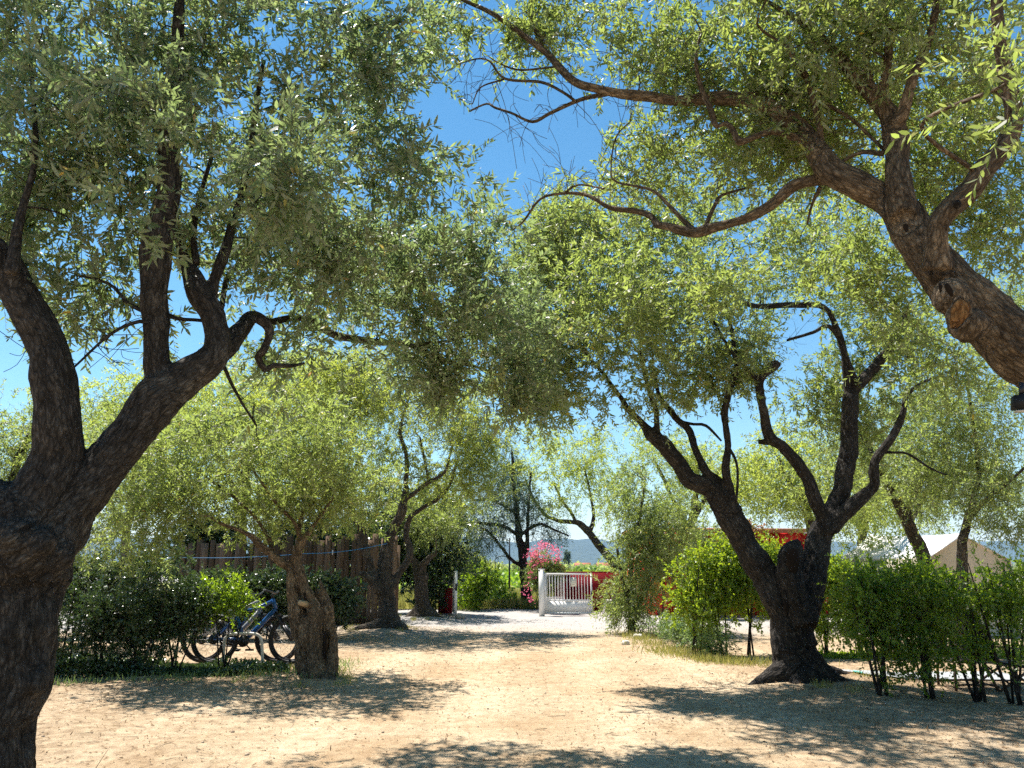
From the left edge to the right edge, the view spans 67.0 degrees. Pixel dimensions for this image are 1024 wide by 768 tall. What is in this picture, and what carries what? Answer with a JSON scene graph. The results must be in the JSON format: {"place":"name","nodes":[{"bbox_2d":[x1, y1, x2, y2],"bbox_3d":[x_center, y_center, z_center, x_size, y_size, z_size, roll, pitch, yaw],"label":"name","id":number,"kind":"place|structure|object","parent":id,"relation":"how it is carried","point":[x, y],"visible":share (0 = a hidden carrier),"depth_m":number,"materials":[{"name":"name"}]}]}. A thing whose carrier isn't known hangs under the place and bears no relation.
{"place":"outdoors","nodes":[
{"label":"outdoors","id":0,"kind":"place"},
{"bbox_2d":[0,0,1023,542],"label":"sky","id":1,"kind":"structure","parent":0,"point":[583,141],"materials":[{"name":"blue"}]},
{"bbox_2d":[35,576,1023,767],"bbox_3d":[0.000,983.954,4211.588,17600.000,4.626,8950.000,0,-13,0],"label":"ground","id":2,"kind":"structure","parent":0,"point":[307,737],"depth_m":8.54,"materials":[{"name":"beige sand"}]},
{"bbox_2d":[58,585,84,620],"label":"hedge shrub","id":3,"kind":"object","parent":2,"relation":"on","point":[63,603],"visible":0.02,"depth_m":11.60,"materials":[{"name":"green plant"}]},
{"bbox_2d":[59,563,92,628],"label":"hedge shrub","id":4,"kind":"object","parent":2,"relation":"on","point":[75,594],"visible":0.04,"depth_m":17.45,"materials":[{"name":"green plant"}]},
{"bbox_2d":[54,569,115,677],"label":"hedge shrub","id":5,"kind":"object","parent":2,"relation":"on","point":[61,652],"visible":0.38,"depth_m":11.50,"materials":[{"name":"green plant"}]},
{"bbox_2d":[0,377,177,575],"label":"olive tree","id":6,"kind":"object","parent":2,"relation":"on","point":[17,454],"visible":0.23,"depth_m":15.73,"materials":[{"name":"green plant"}]},
{"bbox_2d":[66,546,137,626],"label":"hedge shrub","id":7,"kind":"object","parent":2,"relation":"on","point":[95,572],"visible":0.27,"depth_m":17.46,"materials":[{"name":"green plant"}]},
{"bbox_2d":[58,566,156,675],"bbox_3d":[-6.039,3.594,11.724,1.470,1.621,1.325,7,-15,-28],"label":"hedge shrub","id":8,"kind":"object","parent":2,"relation":"on","point":[98,633],"visible":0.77,"depth_m":11.49,"materials":[{"name":"green plant"}]},
{"bbox_2d":[94,537,174,618],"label":"hedge shrub","id":9,"kind":"object","parent":2,"relation":"on","point":[150,575],"visible":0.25,"depth_m":17.43,"materials":[{"name":"green plant"}]},
{"bbox_2d":[99,566,196,674],"bbox_3d":[-5.498,3.586,11.725,1.557,1.648,1.171,0,-13,0],"label":"hedge shrub","id":10,"kind":"object","parent":2,"relation":"on","point":[140,621],"visible":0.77,"depth_m":11.57,"materials":[{"name":"green plant"}]},
{"bbox_2d":[81,408,222,563],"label":"olive tree","id":11,"kind":"object","parent":2,"relation":"on","point":[122,493],"visible":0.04,"depth_m":26.48,"materials":[{"name":"green plant"}]},
{"bbox_2d":[18,349,318,571],"bbox_3d":[-10.150,3.063,22.967,10.074,8.799,5.216,0,-13,0],"label":"olive tree","id":12,"kind":"object","parent":2,"relation":"on","point":[193,409],"visible":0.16,"depth_m":22.99,"materials":[{"name":"green plant"}]},
{"bbox_2d":[136,541,200,633],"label":"hedge shrub","id":13,"kind":"object","parent":2,"relation":"on","point":[176,562],"visible":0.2,"depth_m":17.66,"materials":[{"name":"green plant"}]},
{"bbox_2d":[54,654,291,677],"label":"ground cover","id":14,"kind":"object","parent":2,"relation":"on","point":[249,665],"visible":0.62,"depth_m":11.37,"materials":[{"name":"green plant"}]},
{"bbox_2d":[139,569,227,667],"bbox_3d":[-5.090,3.652,11.880,1.348,1.579,1.188,-8,-16,32],"label":"hedge shrub","id":15,"kind":"object","parent":2,"relation":"on","point":[190,598],"visible":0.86,"depth_m":11.78,"materials":[{"name":"green plant"}]},
{"bbox_2d":[150,502,248,587],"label":"evergreen bush","id":16,"kind":"object","parent":2,"relation":"on","point":[219,537],"visible":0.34,"depth_m":22.30,"materials":[{"name":"green plant"}]},
{"bbox_2d":[174,561,234,636],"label":"hedge shrub","id":17,"kind":"object","parent":2,"relation":"on","point":[210,575],"visible":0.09,"depth_m":16.89,"materials":[{"name":"green plant"}]},
{"bbox_2d":[53,655,366,686],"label":"grass tufts","id":18,"kind":"object","parent":2,"relation":"on","point":[192,678],"visible":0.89,"depth_m":10.90,"materials":[{"name":"green plant"}]},
{"bbox_2d":[194,561,266,666],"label":"hedge shrub","id":19,"kind":"object","parent":2,"relation":"on","point":[230,597],"visible":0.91,"depth_m":12.08,"materials":[{"name":"green plant"}]},
{"bbox_2d":[202,560,268,632],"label":"hedge shrub","id":20,"kind":"object","parent":2,"relation":"on","point":[250,578],"visible":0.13,"depth_m":16.90,"materials":[{"name":"green plant"}]},
{"bbox_2d":[180,589,294,662],"bbox_3d":[-4.525,4.060,12.994,1.927,1.190,0.760,-5,-14,20],"label":"bicycle","id":21,"kind":"object","parent":2,"relation":"on","point":[245,626],"visible":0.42,"depth_m":12.89,"materials":[{"name":"grey paint"}]},
{"bbox_2d":[221,632,263,663],"bbox_3d":[-4.233,4.193,12.218,0.730,0.528,0.100,0,-13,0],"label":"bike rack","id":22,"kind":"object","parent":2,"relation":"on","point":[259,636],"visible":0.75,"depth_m":12.24,"materials":[{"name":"silver metal"}]},
{"bbox_2d":[191,589,294,663],"bbox_3d":[-4.201,3.955,12.628,1.932,1.184,0.763,5,-14,-19],"label":"bicycle","id":23,"kind":"object","parent":2,"relation":"on","point":[242,640],"visible":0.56,"depth_m":12.60,"materials":[{"name":"blue paint"}]},
{"bbox_2d":[81,359,418,679],"bbox_3d":[-4.332,2.307,11.632,5.785,5.092,3.720,0,-13,0],"label":"olive tree","id":24,"kind":"object","parent":2,"relation":"on","point":[312,622],"visible":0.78,"depth_m":11.25,"materials":[{"name":"green plant"}]},
{"bbox_2d":[215,516,287,565],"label":"evergreen bush","id":25,"kind":"object","parent":2,"relation":"on","point":[261,535],"visible":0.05,"depth_m":23.16,"materials":[{"name":"green plant"}]},
{"bbox_2d":[241,560,286,639],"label":"hedge shrub","id":26,"kind":"object","parent":2,"relation":"on","point":[263,576],"visible":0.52,"depth_m":16.79,"materials":[{"name":"green plant"}]},
{"bbox_2d":[179,534,399,625],"bbox_3d":[-6.068,5.300,21.027,5.964,2.408,0.219,0,-13,0],"label":"board fence","id":27,"kind":"object","parent":2,"relation":"on","point":[342,561],"visible":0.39,"depth_m":21.06,"materials":[{"name":"wood"}]},
{"bbox_2d":[0,0,596,767],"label":"olive tree","id":28,"kind":"object","parent":2,"relation":"on","point":[56,494],"visible":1,"depth_m":5.43,"materials":[{"name":"green plant"}]},
{"bbox_2d":[264,563,333,633],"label":"hedge shrub","id":29,"kind":"object","parent":2,"relation":"on","point":[310,577],"visible":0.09,"depth_m":16.80,"materials":[{"name":"green plant"}]},
{"bbox_2d":[246,508,351,572],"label":"evergreen bush","id":30,"kind":"object","parent":2,"relation":"on","point":[306,529],"visible":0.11,"depth_m":22.38,"materials":[{"name":"green plant"}]},
{"bbox_2d":[228,386,403,522],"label":"olive tree","id":31,"kind":"object","parent":2,"relation":"on","point":[372,449],"visible":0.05,"depth_m":27.36,"materials":[{"name":"green plant"}]},
{"bbox_2d":[308,561,368,630],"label":"hedge shrub","id":32,"kind":"object","parent":2,"relation":"on","point":[335,587],"visible":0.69,"depth_m":16.77,"materials":[{"name":"green plant"}]},
{"bbox_2d":[316,514,397,619],"bbox_3d":[-4.892,5.246,22.941,3.060,3.494,2.200,0,-13,0],"label":"evergreen bush","id":33,"kind":"object","parent":2,"relation":"on","point":[371,530],"visible":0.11,"depth_m":22.73,"materials":[{"name":"green plant"}]},
{"bbox_2d":[199,326,533,629],"bbox_3d":[-4.035,2.329,19.500,9.269,8.779,5.520,0,-13,0],"label":"olive tree","id":34,"kind":"object","parent":2,"relation":"on","point":[382,581],"visible":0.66,"depth_m":19.39,"materials":[{"name":"green plant"}]},
{"bbox_2d":[169,543,386,557],"bbox_3d":[-5.535,3.964,18.415,5.049,0.358,0.046,2,-13,-8],"label":"clothes line","id":35,"kind":"object","parent":34,"relation":"attached to","point":[290,554],"visible":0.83,"depth_m":18.46,"materials":[{"name":"blue fabric"}]},
{"bbox_2d":[362,484,424,604],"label":"evergreen bush","id":36,"kind":"object","parent":2,"relation":"on","point":[403,587],"visible":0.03,"depth_m":25.77,"materials":[{"name":"green plant"}]},
{"bbox_2d":[392,462,482,610],"bbox_3d":[-2.572,5.012,25.320,3.372,5.037,2.976,0,-13,0],"label":"evergreen bush","id":37,"kind":"object","parent":2,"relation":"on","point":[440,579],"visible":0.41,"depth_m":24.84,"materials":[{"name":"green plant"}]},
{"bbox_2d":[363,450,513,617],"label":"olive tree","id":38,"kind":"object","parent":2,"relation":"on","point":[422,608],"visible":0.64,"depth_m":23.25,"materials":[{"name":"green plant"}]},
{"bbox_2d":[438,588,452,613],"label":"garden wall","id":39,"kind":"structure","parent":2,"relation":"on","point":[446,610],"depth_m":24.95,"materials":[{"name":"red paint"}]},
{"bbox_2d":[452,570,457,615],"bbox_3d":[-1.760,6.407,23.788,0.070,1.296,1.970,1,-13,-6],"label":"gate post","id":40,"kind":"object","parent":2,"relation":"on","point":[454,602],"visible":0.96,"depth_m":23.03,"materials":[{"name":"white metal"}]},
{"bbox_2d":[455,613,465,618],"bbox_3d":[-1.511,6.817,22.656,0.322,0.218,0.241,0,-13,0],"label":"stone","id":41,"kind":"object","parent":2,"relation":"on","point":[460,616],"visible":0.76,"depth_m":22.57,"materials":[{"name":"grey stone"}]},
{"bbox_2d":[446,554,505,610],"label":"round bush","id":42,"kind":"object","parent":2,"relation":"on","point":[476,589],"visible":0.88,"depth_m":27.25,"materials":[{"name":"green plant"}]},
{"bbox_2d":[366,587,627,609],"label":"verge grass","id":43,"kind":"structure","parent":2,"relation":"on","point":[402,604],"depth_m":28.14,"materials":[{"name":"green plant"}]},
{"bbox_2d":[485,580,522,607],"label":"verge bush","id":44,"kind":"object","parent":2,"relation":"on","point":[508,595],"visible":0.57,"depth_m":28.67,"materials":[{"name":"green plant"}]},
{"bbox_2d":[438,431,572,608],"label":"cedar tree","id":45,"kind":"object","parent":2,"relation":"on","point":[518,532],"visible":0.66,"depth_m":29.29,"materials":[{"name":"green plant"}]},
{"bbox_2d":[38,615,1011,766],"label":"pebbles","id":46,"kind":"object","parent":2,"relation":"on","point":[233,731],"visible":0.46,"depth_m":9.31,"materials":[{"name":"beige stone"}]},
{"bbox_2d":[37,620,1023,767],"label":"fallen leaves","id":47,"kind":"object","parent":2,"relation":"on","point":[771,708],"depth_m":8.94,"materials":[{"name":"brown plant"}]},
{"bbox_2d":[538,569,544,615],"bbox_3d":[0.948,6.665,24.733,0.205,1.463,0.210,0,-13,0],"label":"gate post","id":48,"kind":"object","parent":2,"relation":"on","point":[541,595],"visible":0.96,"depth_m":24.63,"materials":[{"name":"white paint"}]},
{"bbox_2d":[545,573,592,613],"bbox_3d":[1.815,6.694,24.713,1.520,1.278,0.075,0,-13,0],"label":"gate leaf","id":49,"kind":"object","parent":48,"relation":"attached to","point":[561,606],"visible":0.98,"depth_m":24.65,"materials":[{"name":"white paint"}]},
{"bbox_2d":[544,575,564,599],"bbox_3d":[1.415,7.059,26.068,0.740,1.300,0.060,3,-13,-14],"label":"railing panel","id":50,"kind":"object","parent":49,"relation":"on","point":[563,583],"visible":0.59,"depth_m":26.10,"materials":[{"name":"white paint"}]},
{"bbox_2d":[518,540,570,601],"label":"oleander","id":51,"kind":"object","parent":2,"relation":"on","point":[546,564],"visible":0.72,"depth_m":26.40,"materials":[{"name":"pink plant"}]},
{"bbox_2d":[83,559,1021,576],"bbox_3d":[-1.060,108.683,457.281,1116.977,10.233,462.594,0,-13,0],"label":"woods","id":52,"kind":"object","parent":2,"relation":"on","point":[572,566],"visible":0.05,"depth_m":259.33,"materials":[{"name":"green plant"}]},
{"bbox_2d":[554,564,565,599],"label":"wall pillar","id":53,"kind":"structure","parent":2,"relation":"on","point":[560,585],"depth_m":26.86,"materials":[{"name":"paint"}]},
{"bbox_2d":[230,612,904,693],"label":"dry grass","id":54,"kind":"structure","parent":2,"relation":"on","point":[415,618],"depth_m":10.69,"materials":[{"name":"plant"}]},
{"bbox_2d":[566,572,625,610],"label":"garden wall","id":55,"kind":"structure","parent":2,"relation":"on","point":[575,593],"depth_m":27.09,"materials":[{"name":"red paint"}]},
{"bbox_2d":[621,640,629,644],"bbox_3d":[2.331,5.306,15.812,0.174,0.147,0.146,-8,-15,32],"label":"stone","id":56,"kind":"object","parent":2,"relation":"on","point":[626,642],"visible":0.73,"depth_m":15.77,"materials":[{"name":"white stone"}]},
{"bbox_2d":[584,438,726,633],"bbox_3d":[3.549,3.755,19.132,3.731,5.269,3.224,0,-13,0],"label":"olive tree","id":57,"kind":"object","parent":2,"relation":"on","point":[646,523],"visible":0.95,"depth_m":18.51,"materials":[{"name":"green plant"}]},
{"bbox_2d":[635,608,677,642],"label":"weed bush","id":58,"kind":"object","parent":2,"relation":"on","point":[655,624],"visible":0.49,"depth_m":16.32,"materials":[{"name":"green plant"}]},
{"bbox_2d":[644,524,686,618],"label":"climbing bush","id":59,"kind":"object","parent":2,"relation":"on","point":[664,584],"visible":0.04,"depth_m":23.52,"materials":[{"name":"green plant"}]},
{"bbox_2d":[655,609,697,647],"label":"weed bush","id":60,"kind":"object","parent":2,"relation":"on","point":[674,636],"visible":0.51,"depth_m":15.21,"materials":[{"name":"green plant"}]},
{"bbox_2d":[655,539,724,656],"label":"hedge shrub","id":61,"kind":"object","parent":2,"relation":"on","point":[689,602],"visible":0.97,"depth_m":13.87,"materials":[{"name":"green plant"}]},
{"bbox_2d":[678,512,722,607],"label":"climbing bush","id":62,"kind":"object","parent":2,"relation":"on","point":[717,528],"visible":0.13,"depth_m":24.02,"materials":[{"name":"green plant"}]},
{"bbox_2d":[676,610,724,650],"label":"weed bush","id":63,"kind":"object","parent":2,"relation":"on","point":[688,636],"visible":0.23,"depth_m":14.49,"materials":[{"name":"green plant"}]},
{"bbox_2d":[386,0,1023,432],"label":"olive tree","id":64,"kind":"object","parent":2,"relation":"on","point":[902,196],"visible":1,"depth_m":5.72,"materials":[{"name":"green plant"}]},
{"bbox_2d":[1010,382,1023,412],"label":"floodlight","id":65,"kind":"object","parent":64,"relation":"attached to","point":[1017,404],"visible":1,"depth_m":4.09,"materials":[{"name":"black metal"}]},
{"bbox_2d":[691,617,743,657],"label":"weed bush","id":66,"kind":"object","parent":2,"relation":"on","point":[708,645],"visible":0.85,"depth_m":13.40,"materials":[{"name":"green plant"}]},
{"bbox_2d":[682,531,759,654],"bbox_3d":[3.789,3.712,14.040,1.494,2.441,1.360,0,-13,0],"label":"hedge shrub","id":67,"kind":"object","parent":2,"relation":"on","point":[725,603],"visible":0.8,"depth_m":13.92,"materials":[{"name":"green plant"}]},
{"bbox_2d":[604,630,839,666],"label":"dry grass","id":68,"kind":"structure","parent":2,"relation":"on","point":[716,659],"depth_m":13.53,"materials":[{"name":"yellow plant"}]},
{"bbox_2d":[487,164,988,684],"bbox_3d":[3.458,0.522,10.943,7.818,8.311,5.220,0,-13,0],"label":"olive tree","id":69,"kind":"object","parent":2,"relation":"on","point":[789,590],"visible":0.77,"depth_m":10.99,"materials":[{"name":"green plant"}]},
{"bbox_2d":[709,532,775,654],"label":"hedge shrub","id":70,"kind":"object","parent":2,"relation":"on","point":[753,594],"visible":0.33,"depth_m":13.92,"materials":[{"name":"green plant"}]},
{"bbox_2d":[714,519,776,616],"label":"climbing bush","id":71,"kind":"object","parent":2,"relation":"on","point":[761,529],"visible":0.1,"depth_m":24.29,"materials":[{"name":"green plant"}]},
{"bbox_2d":[744,530,791,623],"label":"hedge shrub","id":72,"kind":"object","parent":2,"relation":"on","point":[772,544],"visible":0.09,"depth_m":14.23,"materials":[{"name":"green plant"}]},
{"bbox_2d":[703,394,932,556],"bbox_3d":[8.318,3.760,22.141,5.968,6.958,5.409,5,-14,-20],"label":"olive tree","id":73,"kind":"object","parent":2,"relation":"on","point":[759,462],"visible":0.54,"depth_m":21.68,"materials":[{"name":"green plant"}]},
{"bbox_2d":[814,549,852,654],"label":"hedge shrub","id":74,"kind":"object","parent":2,"relation":"on","point":[820,630],"visible":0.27,"depth_m":13.89,"materials":[{"name":"green plant"}]},
{"bbox_2d":[815,549,883,652],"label":"hedge shrub","id":75,"kind":"object","parent":2,"relation":"on","point":[840,600],"visible":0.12,"depth_m":14.01,"materials":[{"name":"green plant"}]},
{"bbox_2d":[816,546,944,696],"bbox_3d":[4.601,2.949,9.520,1.398,1.881,1.302,0,-13,0],"label":"hedge shrub","id":76,"kind":"object","parent":2,"relation":"on","point":[866,604],"visible":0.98,"depth_m":9.44,"materials":[{"name":"green plant"}]},
{"bbox_2d":[878,552,927,641],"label":"hedge shrub","id":77,"kind":"object","parent":2,"relation":"on","point":[885,564],"visible":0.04,"depth_m":14.24,"materials":[{"name":"green plant"}]},
{"bbox_2d":[791,378,1021,648],"bbox_3d":[7.715,2.512,15.213,4.120,6.058,3.624,9,-16,-34],"label":"olive tree","id":78,"kind":"object","parent":2,"relation":"on","point":[911,531],"visible":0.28,"depth_m":14.96,"materials":[{"name":"green plant"}]},
{"bbox_2d":[818,640,1023,659],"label":"ground cover","id":79,"kind":"object","parent":2,"relation":"on","point":[842,654],"visible":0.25,"depth_m":13.57,"materials":[{"name":"green plant"}]},
{"bbox_2d":[864,542,991,698],"bbox_3d":[5.122,2.918,9.505,1.264,1.930,1.245,9,-16,-35],"label":"hedge shrub","id":80,"kind":"object","parent":2,"relation":"on","point":[928,666],"visible":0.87,"depth_m":9.35,"materials":[{"name":"green plant"}]},
{"bbox_2d":[837,418,1023,547],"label":"olive tree","id":81,"kind":"object","parent":2,"relation":"on","point":[944,517],"visible":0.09,"depth_m":26.72,"materials":[{"name":"green plant"}]},
{"bbox_2d":[841,534,1021,635],"bbox_3d":[10.462,5.021,19.862,2.016,2.422,4.205,1,-13,-4],"label":"frame tent","id":82,"kind":"object","parent":2,"relation":"on","point":[944,547],"visible":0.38,"depth_m":18.31,"materials":[{"name":"white fabric"}]},
{"bbox_2d":[842,669,1023,679],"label":"ground mat","id":83,"kind":"object","parent":2,"relation":"on","point":[1006,676],"visible":0.34,"depth_m":11.25,"materials":[{"name":"white"}]},
{"bbox_2d":[852,219,1023,656],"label":"olive tree","id":84,"kind":"object","parent":2,"relation":"on","point":[997,491],"visible":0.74,"depth_m":13.65,"materials":[{"name":"green plant"}]},
{"bbox_2d":[906,555,975,647],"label":"hedge shrub","id":85,"kind":"object","parent":2,"relation":"on","point":[939,568],"visible":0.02,"depth_m":14.12,"materials":[{"name":"green plant"}]},
{"bbox_2d":[908,568,1022,702],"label":"hedge shrub","id":86,"kind":"object","parent":2,"relation":"on","point":[977,694],"visible":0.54,"depth_m":9.31,"materials":[{"name":"green plant"}]},
{"bbox_2d":[934,657,999,691],"bbox_3d":[5.953,3.806,10.141,0.565,0.367,0.480,0,-13,0],"label":"folding table","id":87,"kind":"object","parent":2,"relation":"on","point":[985,684],"visible":0.31,"depth_m":9.94,"materials":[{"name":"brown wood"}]},
{"bbox_2d":[936,546,1023,705],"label":"hedge shrub","id":88,"kind":"object","parent":2,"relation":"on","point":[1010,599],"visible":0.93,"depth_m":9.23,"materials":[{"name":"green plant"}]},
{"bbox_2d":[955,609,1023,691],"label":"chair","id":89,"kind":"object","parent":2,"relation":"on","point":[979,633],"visible":0.25,"depth_m":10.18,"materials":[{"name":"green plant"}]},
{"bbox_2d":[65,565,1023,608],"bbox_3d":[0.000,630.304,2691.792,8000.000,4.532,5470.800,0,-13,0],"label":"field","id":90,"kind":"structure","parent":0,"point":[408,585],"depth_m":55.42,"materials":[{"name":"green plant"}]},
{"bbox_2d":[450,540,500,593],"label":"pale bush","id":91,"kind":"object","parent":90,"relation":"on","point":[471,564],"visible":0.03,"depth_m":30.39,"materials":[{"name":"green plant"}]},
{"bbox_2d":[481,560,503,572],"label":"distant tree","id":92,"kind":"object","parent":90,"relation":"on","point":[501,566],"visible":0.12,"depth_m":154.42,"materials":[{"name":"green plant"}]},
{"bbox_2d":[495,538,509,589],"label":"lamp post","id":93,"kind":"object","parent":90,"relation":"on","point":[509,567],"visible":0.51,"depth_m":40.82,"materials":[{"name":"grey metal"}]},
{"bbox_2d":[501,560,528,572],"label":"distant tree","id":94,"kind":"object","parent":90,"relation":"on","point":[513,566],"visible":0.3,"depth_m":230.49,"materials":[{"name":"green plant"}]},
{"bbox_2d":[561,549,571,564],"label":"distant tree","id":95,"kind":"object","parent":90,"relation":"on","point":[567,558],"visible":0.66,"depth_m":321.18,"materials":[{"name":"green plant"}]},
{"bbox_2d":[569,564,603,571],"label":"distant tree","id":96,"kind":"object","parent":90,"relation":"on","point":[591,569],"visible":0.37,"depth_m":223.63,"materials":[{"name":"green plant"}]},
{"bbox_2d":[492,416,682,586],"bbox_3d":[2.925,5.509,31.926,8.567,8.582,4.868,6,-14,-23],"label":"tree","id":97,"kind":"object","parent":90,"relation":"on","point":[577,470],"visible":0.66,"depth_m":31.58,"materials":[{"name":"green plant"}]},
{"bbox_2d":[399,566,840,588],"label":"vineyard","id":98,"kind":"object","parent":90,"relation":"on","point":[514,578],"visible":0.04,"depth_m":49.64,"materials":[{"name":"green plant"}]},
{"bbox_2d":[625,427,765,526],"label":"olive tree","id":99,"kind":"object","parent":90,"relation":"on","point":[694,467],"visible":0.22,"depth_m":30.70,"materials":[{"name":"green plant"}]},
{"bbox_2d":[789,456,954,545],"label":"olive tree","id":100,"kind":"object","parent":90,"relation":"on","point":[922,525],"visible":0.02,"depth_m":29.32,"materials":[{"name":"green plant"}]},
{"bbox_2d":[76,537,1023,564],"bbox_3d":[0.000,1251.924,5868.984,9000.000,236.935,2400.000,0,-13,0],"label":"hills","id":101,"kind":"structure","parent":0,"point":[584,551],"depth_m":5614.43,"materials":[{"name":"blue"}]},
{"bbox_2d":[623,528,828,615],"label":"house","id":102,"kind":"structure","parent":0,"point":[783,533],"depth_m":25.38,"materials":[{"name":"red paint"}]}
]}

